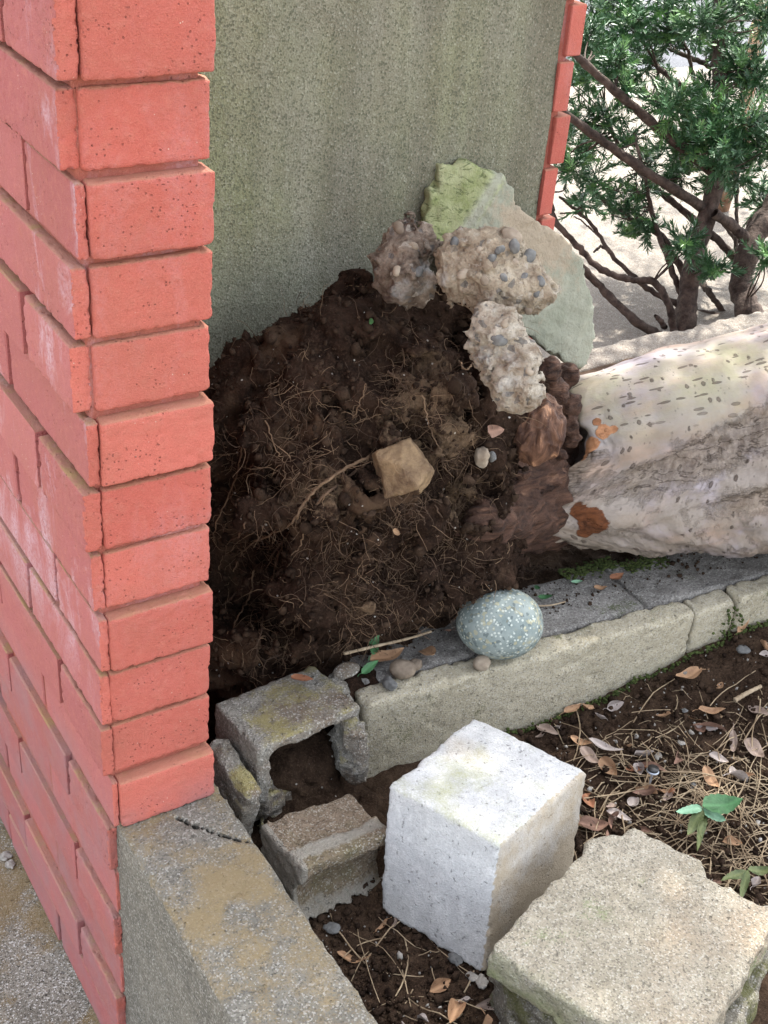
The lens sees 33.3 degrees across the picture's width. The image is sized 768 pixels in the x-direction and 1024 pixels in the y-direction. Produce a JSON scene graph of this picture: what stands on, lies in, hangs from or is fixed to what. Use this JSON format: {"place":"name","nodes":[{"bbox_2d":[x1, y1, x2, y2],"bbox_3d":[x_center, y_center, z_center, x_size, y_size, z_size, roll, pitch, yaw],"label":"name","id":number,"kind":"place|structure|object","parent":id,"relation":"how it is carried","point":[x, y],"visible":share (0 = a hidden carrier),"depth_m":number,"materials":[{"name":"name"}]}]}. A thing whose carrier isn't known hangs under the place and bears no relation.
{"place":"outdoors","nodes":[
{"label":"outdoors","id":0,"kind":"place"},
{"bbox_2d":[0,817,99,1023],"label":"street","id":1,"kind":"structure","parent":0,"point":[40,982],"depth_m":1.83,"materials":[{"name":"concrete"}]},
{"bbox_2d":[0,851,12,860],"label":"stone chip","id":2,"kind":"object","parent":1,"relation":"on","point":[5,855],"visible":1,"depth_m":1.99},
{"bbox_2d":[5,859,14,868],"bbox_3d":[-0.577,0.542,1.981,0.016,0.009,0.018,8,32,5],"label":"stone chip","id":3,"kind":"object","parent":1,"relation":"on","point":[10,863],"visible":1,"depth_m":1.98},
{"bbox_2d":[117,784,377,1023],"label":"concrete kerb","id":4,"kind":"structure","parent":1,"relation":"on","point":[216,927],"depth_m":1.38,"materials":[{"name":"concrete"}]},
{"bbox_2d":[0,0,586,1023],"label":"building","id":5,"kind":"structure","parent":1,"relation":"on","point":[188,188],"depth_m":1.41,"materials":[{"name":"brick"}]},
{"bbox_2d":[543,311,767,371],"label":"stone edging","id":6,"kind":"object","parent":1,"relation":"on","point":[621,350],"visible":0.08,"depth_m":3.00,"materials":[{"name":"stone"}]},
{"bbox_2d":[550,0,767,333],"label":"yew bush","id":7,"kind":"object","parent":1,"relation":"on","point":[719,119],"visible":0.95,"depth_m":3.37,"materials":[{"name":"green plant"}]},
{"bbox_2d":[206,357,767,1023],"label":"soil","id":8,"kind":"structure","parent":0,"point":[380,783],"depth_m":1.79,"materials":[{"name":"soil"}]},
{"bbox_2d":[209,739,261,836],"bbox_3d":[-0.191,0.346,1.584,0.039,0.113,0.112,-15,37,-29],"label":"block shard","id":9,"kind":"object","parent":8,"relation":"on","point":[237,785],"visible":0.59,"depth_m":1.55,"materials":[{"name":"concrete"}]},
{"bbox_2d":[215,666,369,833],"bbox_3d":[-0.118,0.311,1.656,0.192,0.164,0.134,-15,37,-29],"label":"hollow block","id":10,"kind":"object","parent":8,"relation":"on","point":[257,727],"depth_m":1.62,"materials":[{"name":"concrete"}]},
{"bbox_2d":[291,674,312,680],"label":"dead leaf","id":11,"kind":"object","parent":10,"relation":"on","point":[300,677],"visible":1,"depth_m":1.64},
{"bbox_2d":[251,729,386,851],"bbox_3d":[-0.092,0.377,1.670,0.209,0.140,0.222,3,32,-3],"label":"soil heap","id":12,"kind":"object","parent":8,"relation":"on","point":[306,773],"visible":0.22,"depth_m":1.66,"materials":[{"name":"soil"}]},
{"bbox_2d":[260,794,386,921],"bbox_3d":[-0.071,0.416,1.553,0.134,0.104,0.109,-15,37,-29],"label":"half block","id":13,"kind":"object","parent":8,"relation":"on","point":[321,859],"depth_m":1.53,"materials":[{"name":"concrete"}]},
{"bbox_2d":[323,922,340,933],"bbox_3d":[-0.061,0.489,1.512,0.020,0.007,0.018,-15,37,-29],"label":"stone chip","id":14,"kind":"object","parent":8,"relation":"on","point":[331,927],"visible":1,"depth_m":1.51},
{"bbox_2d":[317,662,378,701],"bbox_3d":[-0.051,0.229,1.715,0.104,0.046,0.078,-15,37,-29],"label":"soil heap","id":15,"kind":"object","parent":8,"relation":"on","point":[355,683],"visible":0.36,"depth_m":1.71,"materials":[{"name":"soil"}]},
{"bbox_2d":[333,662,359,679],"bbox_3d":[-0.050,0.210,1.699,0.040,0.016,0.024,-15,37,-29],"label":"stone","id":16,"kind":"object","parent":15,"relation":"on","point":[343,670],"visible":1,"depth_m":1.69,"materials":[{"name":"stone"}]},
{"bbox_2d":[357,660,377,676],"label":"green leaf","id":17,"kind":"object","parent":15,"relation":"on","point":[368,667],"visible":1,"depth_m":1.71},
{"bbox_2d":[368,635,379,660],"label":"green leaf","id":18,"kind":"object","parent":15,"relation":"on","point":[372,650],"visible":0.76,"depth_m":1.73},
{"bbox_2d":[337,950,370,962],"bbox_3d":[-0.035,0.513,1.480,0.043,0.010,0.017,-4,0,24],"label":"dead leaf","id":19,"kind":"object","parent":8,"relation":"on","point":[341,953],"visible":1,"depth_m":1.49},
{"bbox_2d":[373,917,391,932],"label":"dead leaf","id":20,"kind":"object","parent":8,"relation":"on","point":[381,926],"visible":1,"depth_m":1.53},
{"bbox_2d":[417,1013,428,1021],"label":"dead leaf","id":21,"kind":"object","parent":8,"relation":"on","point":[422,1016],"visible":1,"depth_m":1.42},
{"bbox_2d":[430,978,450,992],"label":"dead leaf","id":22,"kind":"object","parent":8,"relation":"on","point":[437,985],"visible":1,"depth_m":1.46,"materials":[{"name":"plant"}]},
{"bbox_2d":[448,952,462,965],"bbox_3d":[0.083,0.518,1.492,0.018,0.010,0.021,-15,37,-29],"label":"stone chip","id":23,"kind":"object","parent":8,"relation":"on","point":[456,959],"visible":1,"depth_m":1.49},
{"bbox_2d":[448,998,465,1022],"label":"dead leaf","id":24,"kind":"object","parent":8,"relation":"on","point":[456,1009],"visible":1,"depth_m":1.43,"materials":[{"name":"plant"}]},
{"bbox_2d":[458,996,471,1002],"bbox_3d":[0.091,0.549,1.442,0.022,0.007,0.008,0,1,-32],"label":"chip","id":25,"kind":"object","parent":8,"relation":"on","point":[466,999],"visible":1,"depth_m":1.44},
{"bbox_2d":[465,971,478,981],"bbox_3d":[0.102,0.532,1.472,0.013,0.006,0.016,-15,37,-29],"label":"stone chip","id":26,"kind":"object","parent":8,"relation":"on","point":[473,977],"visible":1,"depth_m":1.47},
{"bbox_2d":[475,973,488,988],"bbox_3d":[0.112,0.536,1.468,0.016,0.008,0.019,-15,37,-29],"label":"stone chip","id":27,"kind":"object","parent":8,"relation":"on","point":[482,981],"visible":1,"depth_m":1.46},
{"bbox_2d":[382,719,585,970],"bbox_3d":[0.119,0.390,1.556,0.184,0.162,0.232,25,37,28],"label":"cube block","id":28,"kind":"object","parent":8,"relation":"on","point":[483,819],"depth_m":1.50,"materials":[{"name":"concrete"}]},
{"bbox_2d":[476,997,493,1009],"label":"dead leaf","id":29,"kind":"object","parent":8,"relation":"on","point":[483,1004],"visible":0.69,"depth_m":1.44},
{"bbox_2d":[480,1007,492,1023],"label":"dead leaf","id":30,"kind":"object","parent":8,"relation":"on","point":[488,1019],"visible":1,"depth_m":1.42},
{"bbox_2d":[322,636,767,1023],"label":"grit","id":31,"kind":"object","parent":8,"relation":"on","point":[400,954],"visible":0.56,"depth_m":1.75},
{"bbox_2d":[536,723,558,734],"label":"dead leaf","id":32,"kind":"object","parent":8,"relation":"on","point":[549,728],"visible":1,"depth_m":1.83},
{"bbox_2d":[329,670,767,1023],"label":"straw","id":33,"kind":"object","parent":8,"relation":"on","point":[700,803],"visible":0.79,"depth_m":1.73,"materials":[{"name":"plant"}]},
{"bbox_2d":[725,766,748,780],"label":"dead leaf","id":34,"kind":"object","parent":33,"relation":"on","point":[740,775],"visible":0.99,"depth_m":1.75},
{"bbox_2d":[342,552,767,777],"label":"bed kerb","id":35,"kind":"structure","parent":8,"relation":"on","point":[584,652],"depth_m":1.84,"materials":[{"name":"concrete"}]},
{"bbox_2d":[370,648,403,661],"bbox_3d":[0.004,0.192,1.728,0.050,0.011,0.023,-19,41,-14],"label":"dead leaf","id":36,"kind":"object","parent":35,"relation":"on","point":[384,655],"visible":1,"depth_m":1.73,"materials":[{"name":"plant"}]},
{"bbox_2d":[343,630,431,654],"bbox_3d":[0.007,0.177,1.735,0.139,0.014,0.009,-15,37,-29],"label":"twig","id":37,"kind":"object","parent":35,"relation":"on","point":[383,644],"visible":0.96,"depth_m":1.73,"materials":[{"name":"wood"}]},
{"bbox_2d":[382,676,397,690],"bbox_3d":[0.007,0.226,1.690,0.016,0.018,0.025,-15,37,-29],"label":"pebble","id":38,"kind":"object","parent":35,"relation":"on","point":[389,683],"visible":1,"depth_m":1.68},
{"bbox_2d":[389,659,415,679],"bbox_3d":[0.025,0.209,1.711,0.036,0.027,0.028,5,32,1],"label":"pebble","id":39,"kind":"object","parent":35,"relation":"on","point":[400,669],"visible":1,"depth_m":1.70,"materials":[{"name":"stone"}]},
{"bbox_2d":[410,658,421,670],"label":"pebble","id":40,"kind":"object","parent":35,"relation":"on","point":[417,662],"visible":0.73,"depth_m":1.73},
{"bbox_2d":[418,646,435,655],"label":"dead leaf","id":41,"kind":"object","parent":35,"relation":"on","point":[429,650],"visible":1,"depth_m":1.75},
{"bbox_2d":[473,655,490,670],"bbox_3d":[0.133,0.204,1.739,0.027,0.021,0.023,-15,37,-29],"label":"pebble","id":42,"kind":"object","parent":35,"relation":"on","point":[481,662],"visible":1,"depth_m":1.73,"materials":[{"name":"stone"}]},
{"bbox_2d":[199,267,767,709],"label":"fallen tree","id":43,"kind":"object","parent":35,"relation":"on","point":[655,453],"visible":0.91,"depth_m":1.65,"materials":[{"name":"soil"}]},
{"bbox_2d":[393,528,400,534],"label":"dead leaf","id":44,"kind":"object","parent":43,"relation":"on","point":[396,531],"visible":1,"depth_m":1.56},
{"bbox_2d":[372,438,434,498],"bbox_3d":[0.019,-0.049,1.534,0.076,0.080,0.063,13,33,13],"label":"stone","id":45,"kind":"object","parent":43,"relation":"on","point":[403,467],"visible":0.96,"depth_m":1.51,"materials":[{"name":"stone"}]},
{"bbox_2d":[367,210,442,310],"bbox_3d":[0.027,-0.301,1.568,0.087,0.116,0.089,-15,37,-29],"label":"rubble chunk","id":46,"kind":"object","parent":43,"relation":"on","point":[404,275],"visible":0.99,"depth_m":1.55,"materials":[{"name":"concrete"}]},
{"bbox_2d":[412,439,421,446],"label":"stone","id":47,"kind":"object","parent":43,"relation":"on","point":[417,443],"visible":0.43,"depth_m":1.58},
{"bbox_2d":[474,446,489,467],"bbox_3d":[0.121,-0.068,1.595,0.020,0.028,0.024,-15,37,-29],"label":"stone","id":48,"kind":"object","parent":43,"relation":"on","point":[481,453],"visible":0.99,"depth_m":1.59,"materials":[{"name":"stone"}]},
{"bbox_2d":[489,451,495,461],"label":"stone","id":49,"kind":"object","parent":43,"relation":"on","point":[492,458],"visible":1,"depth_m":1.59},
{"bbox_2d":[488,425,503,437],"bbox_3d":[0.136,-0.100,1.584,0.008,0.016,0.045,-14,0,33],"label":"stone","id":50,"kind":"object","parent":43,"relation":"on","point":[494,431],"visible":1,"depth_m":1.59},
{"bbox_2d":[433,225,561,315],"bbox_3d":[0.133,-0.278,1.515,0.146,0.111,0.101,20,35,22],"label":"rubble chunk","id":51,"kind":"object","parent":43,"relation":"on","point":[500,266],"visible":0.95,"depth_m":1.49,"materials":[{"name":"concrete"}]},
{"bbox_2d":[463,301,547,414],"bbox_3d":[0.142,-0.175,1.470,0.078,0.117,0.105,-15,37,-29],"label":"rubble chunk","id":52,"kind":"object","parent":43,"relation":"on","point":[503,349],"visible":1,"depth_m":1.45,"materials":[{"name":"stone"}]},
{"bbox_2d":[418,158,594,368],"bbox_3d":[0.182,-0.342,1.834,0.289,0.312,0.075,-3,33,-13],"label":"stone flake","id":53,"kind":"object","parent":43,"relation":"on","point":[462,192],"visible":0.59,"depth_m":1.81,"materials":[{"name":"stone"}]},
{"bbox_2d":[456,588,543,659],"bbox_3d":[0.159,0.152,1.761,0.117,0.098,0.109,-15,37,-29],"label":"river stone","id":54,"kind":"object","parent":35,"relation":"on","point":[506,624],"visible":0.91,"depth_m":1.72,"materials":[{"name":"stone"}]},
{"bbox_2d":[535,594,552,598],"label":"green leaf","id":55,"kind":"object","parent":35,"relation":"on","point":[540,596],"visible":1,"depth_m":1.89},
{"bbox_2d":[538,601,565,606],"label":"twig","id":56,"kind":"object","parent":35,"relation":"on","point":[551,604],"visible":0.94,"depth_m":1.87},
{"bbox_2d":[348,548,757,661],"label":"soil crumbs","id":57,"kind":"object","parent":35,"relation":"on","point":[672,563],"visible":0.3,"depth_m":1.97,"materials":[{"name":"soil"}]},
{"bbox_2d":[594,585,606,589],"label":"dead leaf","id":58,"kind":"object","parent":35,"relation":"on","point":[599,587],"visible":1,"depth_m":1.91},
{"bbox_2d":[610,572,623,578],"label":"dead leaf","id":59,"kind":"object","parent":35,"relation":"on","point":[616,575],"visible":1,"depth_m":1.94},
{"bbox_2d":[559,704,580,715],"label":"dead leaf","id":60,"kind":"object","parent":8,"relation":"on","point":[571,708],"visible":1,"depth_m":1.86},
{"bbox_2d":[568,735,591,744],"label":"dead leaf","id":61,"kind":"object","parent":8,"relation":"on","point":[574,738],"visible":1,"depth_m":1.81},
{"bbox_2d":[577,703,594,708],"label":"dead leaf","id":62,"kind":"object","parent":8,"relation":"on","point":[586,706],"visible":1,"depth_m":1.86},
{"bbox_2d":[582,793,594,807],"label":"dead leaf","id":63,"kind":"object","parent":8,"relation":"on","point":[591,802],"visible":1,"depth_m":1.72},
{"bbox_2d":[580,804,596,812],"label":"dead leaf","id":64,"kind":"object","parent":8,"relation":"on","point":[582,809],"visible":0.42,"depth_m":1.70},
{"bbox_2d":[580,746,597,762],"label":"dead leaf","id":65,"kind":"object","parent":8,"relation":"on","point":[586,750],"visible":1,"depth_m":1.79,"materials":[{"name":"plant"}]},
{"bbox_2d":[579,815,609,830],"bbox_3d":[0.274,0.407,1.674,0.040,0.010,0.023,0,37,5],"label":"dead leaf","id":66,"kind":"object","parent":8,"relation":"on","point":[585,821],"visible":0.96,"depth_m":1.68,"materials":[{"name":"plant"}]},
{"bbox_2d":[595,713,607,719],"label":"dead leaf","id":67,"kind":"object","parent":8,"relation":"on","point":[600,716],"visible":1,"depth_m":1.85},
{"bbox_2d":[589,738,622,750],"bbox_3d":[0.310,0.327,1.798,0.050,0.011,0.014,15,34,16],"label":"dead leaf","id":68,"kind":"object","parent":8,"relation":"on","point":[600,744],"visible":1,"depth_m":1.80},
{"bbox_2d":[598,756,616,774],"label":"dead leaf","id":69,"kind":"object","parent":8,"relation":"on","point":[606,761],"visible":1,"depth_m":1.78,"materials":[{"name":"plant"}]},
{"bbox_2d":[606,803,616,808],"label":"dead leaf","id":70,"kind":"object","parent":8,"relation":"on","point":[610,805],"visible":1,"depth_m":1.71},
{"bbox_2d":[608,811,618,827],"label":"dead leaf","id":71,"kind":"object","parent":8,"relation":"on","point":[614,814],"visible":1,"depth_m":1.69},
{"bbox_2d":[604,700,623,711],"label":"dead leaf","id":72,"kind":"object","parent":8,"relation":"on","point":[616,704],"visible":1,"depth_m":1.87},
{"bbox_2d":[607,808,631,819],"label":"dead leaf","id":73,"kind":"object","parent":8,"relation":"on","point":[612,810],"visible":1,"depth_m":1.70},
{"bbox_2d":[486,950,767,1023],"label":"footing block","id":74,"kind":"object","parent":8,"relation":"on","point":[508,1006],"depth_m":1.40,"materials":[{"name":"concrete"}]},
{"bbox_2d":[487,828,767,1023],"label":"concrete slab","id":75,"kind":"object","parent":74,"relation":"on","point":[633,926],"depth_m":1.39,"materials":[{"name":"concrete"}]},
{"bbox_2d":[627,797,638,806],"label":"pebble","id":76,"kind":"object","parent":8,"relation":"on","point":[632,801],"visible":1,"depth_m":1.72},
{"bbox_2d":[504,555,767,733],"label":"moss","id":77,"kind":"object","parent":8,"relation":"on","point":[609,564],"visible":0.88,"depth_m":1.95,"materials":[{"name":"plant"}]},
{"bbox_2d":[625,765,647,770],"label":"dead leaf","id":78,"kind":"object","parent":8,"relation":"on","point":[632,769],"visible":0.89,"depth_m":1.78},
{"bbox_2d":[633,762,643,773],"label":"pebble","id":79,"kind":"object","parent":8,"relation":"on","point":[640,764],"visible":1,"depth_m":1.78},
{"bbox_2d":[584,780,700,798],"bbox_3d":[0.348,0.374,1.730,0.164,0.020,0.006,-2,33,-11],"label":"stalk","id":80,"kind":"object","parent":8,"relation":"on","point":[640,789],"visible":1,"depth_m":1.73,"materials":[{"name":"plant"}]},
{"bbox_2d":[631,750,653,757],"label":"dead leaf","id":81,"kind":"object","parent":8,"relation":"on","point":[639,753],"visible":1,"depth_m":1.80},
{"bbox_2d":[640,826,651,832],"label":"dead leaf","id":82,"kind":"object","parent":8,"relation":"on","point":[644,829],"visible":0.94,"depth_m":1.68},
{"bbox_2d":[635,785,657,793],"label":"dead leaf","id":83,"kind":"object","parent":8,"relation":"on","point":[647,786],"visible":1,"depth_m":1.73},
{"bbox_2d":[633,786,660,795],"bbox_3d":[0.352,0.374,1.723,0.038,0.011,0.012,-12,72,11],"label":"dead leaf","id":84,"kind":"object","parent":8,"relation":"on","point":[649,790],"visible":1,"depth_m":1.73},
{"bbox_2d":[637,761,665,770],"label":"dead leaf","id":85,"kind":"object","parent":8,"relation":"on","point":[656,764],"visible":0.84,"depth_m":1.78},
{"bbox_2d":[646,764,658,783],"bbox_3d":[0.361,0.357,1.735,0.018,0.031,0.018,-15,37,-29],"label":"screw","id":86,"kind":"object","parent":8,"relation":"on","point":[652,770],"visible":1,"depth_m":1.73,"materials":[{"name":"metal"}]},
{"bbox_2d":[654,752,661,759],"bbox_3d":[0.384,0.342,1.800,0.015,0.005,0.013,-15,37,-29],"label":"stone chip","id":87,"kind":"object","parent":8,"relation":"on","point":[656,756],"visible":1,"depth_m":1.80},
{"bbox_2d":[656,711,670,716],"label":"dead leaf","id":88,"kind":"object","parent":8,"relation":"on","point":[664,714],"visible":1,"depth_m":1.84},
{"bbox_2d":[663,792,672,800],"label":"dead leaf","id":89,"kind":"object","parent":8,"relation":"on","point":[670,795],"visible":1,"depth_m":1.73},
{"bbox_2d":[674,751,682,763],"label":"dead leaf","id":90,"kind":"object","parent":8,"relation":"on","point":[677,760],"visible":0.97,"depth_m":1.78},
{"bbox_2d":[677,740,685,744],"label":"stone chip","id":91,"kind":"object","parent":8,"relation":"on","point":[681,742],"visible":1,"depth_m":1.80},
{"bbox_2d":[676,666,708,678],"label":"dead leaf","id":92,"kind":"object","parent":8,"relation":"on","point":[694,672],"visible":1,"depth_m":1.90,"materials":[{"name":"plant"}]},
{"bbox_2d":[694,724,705,731],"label":"dead leaf","id":93,"kind":"object","parent":8,"relation":"on","point":[702,729],"visible":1,"depth_m":1.83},
{"bbox_2d":[692,706,725,713],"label":"dead leaf","id":94,"kind":"object","parent":8,"relation":"on","point":[712,710],"visible":1,"depth_m":1.85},
{"bbox_2d":[676,793,742,850],"bbox_3d":[0.422,0.400,1.665,0.090,0.052,0.053,-15,37,-29],"label":"seedling","id":95,"kind":"object","parent":8,"relation":"on","point":[716,806],"visible":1,"depth_m":1.66,"materials":[{"name":"green plant"}]},
{"bbox_2d":[693,722,726,730],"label":"dead leaf","id":96,"kind":"object","parent":8,"relation":"on","point":[718,726],"visible":1,"depth_m":1.82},
{"bbox_2d":[702,765,719,786],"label":"dead leaf","id":97,"kind":"object","parent":8,"relation":"on","point":[711,780],"visible":1,"depth_m":1.75,"materials":[{"name":"plant"}]},
{"bbox_2d":[706,726,717,730],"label":"chip","id":98,"kind":"object","parent":8,"relation":"on","point":[709,728],"visible":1,"depth_m":1.83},
{"bbox_2d":[661,771,767,794],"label":"stalk","id":99,"kind":"object","parent":8,"relation":"on","point":[710,775],"visible":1,"depth_m":1.75,"materials":[{"name":"plant"}]},
{"bbox_2d":[709,751,728,761],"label":"dead leaf","id":100,"kind":"object","parent":8,"relation":"on","point":[714,755],"visible":1,"depth_m":1.78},
{"bbox_2d":[716,682,722,688],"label":"dead leaf","id":101,"kind":"object","parent":8,"relation":"on","point":[719,686],"visible":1,"depth_m":1.89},
{"bbox_2d":[722,835,741,844],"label":"dead leaf","id":102,"kind":"object","parent":8,"relation":"on","point":[733,841],"visible":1,"depth_m":1.68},
{"bbox_2d":[729,723,737,751],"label":"dead leaf","id":103,"kind":"object","parent":8,"relation":"on","point":[734,739],"visible":1,"depth_m":1.81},
{"bbox_2d":[733,619,749,636],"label":"dead leaf","id":104,"kind":"object","parent":8,"relation":"on","point":[741,627],"visible":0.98,"depth_m":1.96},
{"bbox_2d":[736,645,750,653],"bbox_3d":[0.541,0.207,1.933,0.023,0.009,0.020,-15,37,-29],"label":"stone chip","id":105,"kind":"object","parent":8,"relation":"on","point":[741,649],"visible":1,"depth_m":1.93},
{"bbox_2d":[721,866,767,896],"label":"seedling","id":106,"kind":"object","parent":8,"relation":"on","point":[743,875],"visible":0.94,"depth_m":1.60,"materials":[{"name":"green plant"}]},
{"bbox_2d":[733,684,761,702],"bbox_3d":[0.528,0.264,1.867,0.048,0.018,0.010,-15,37,-29],"label":"twig","id":107,"kind":"object","parent":8,"relation":"on","point":[737,698],"visible":1,"depth_m":1.86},
{"bbox_2d":[744,738,763,757],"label":"dead leaf","id":108,"kind":"object","parent":8,"relation":"on","point":[758,752],"visible":1,"depth_m":1.80,"materials":[{"name":"plant"}]},
{"bbox_2d":[750,876,760,889],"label":"pebble","id":109,"kind":"object","parent":8,"relation":"on","point":[755,880],"visible":1,"depth_m":1.61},
{"bbox_2d":[748,705,767,714],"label":"dead leaf","id":110,"kind":"object","parent":8,"relation":"on","point":[763,711],"visible":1,"depth_m":1.85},
{"bbox_2d":[759,650,767,656],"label":"dead leaf","id":111,"kind":"object","parent":8,"relation":"on","point":[763,652],"visible":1,"depth_m":1.93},
{"bbox_2d":[760,639,767,649],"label":"dead leaf","id":112,"kind":"object","parent":8,"relation":"on","point":[764,643],"visible":1,"depth_m":1.93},
{"bbox_2d":[537,60,767,357],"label":"pavement","id":113,"kind":"structure","parent":0,"point":[612,325],"depth_m":3.80,"materials":[{"name":"concrete"}]},
{"bbox_2d":[718,1,766,211],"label":"young tree","id":114,"kind":"object","parent":113,"relation":"on","point":[726,207],"visible":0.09,"depth_m":4.03,"materials":[{"name":"green plant"}]},
{"bbox_2d":[566,0,767,69],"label":"road","id":115,"kind":"structure","parent":0,"point":[675,61],"depth_m":5.73,"materials":[{"name":"asphalt"}]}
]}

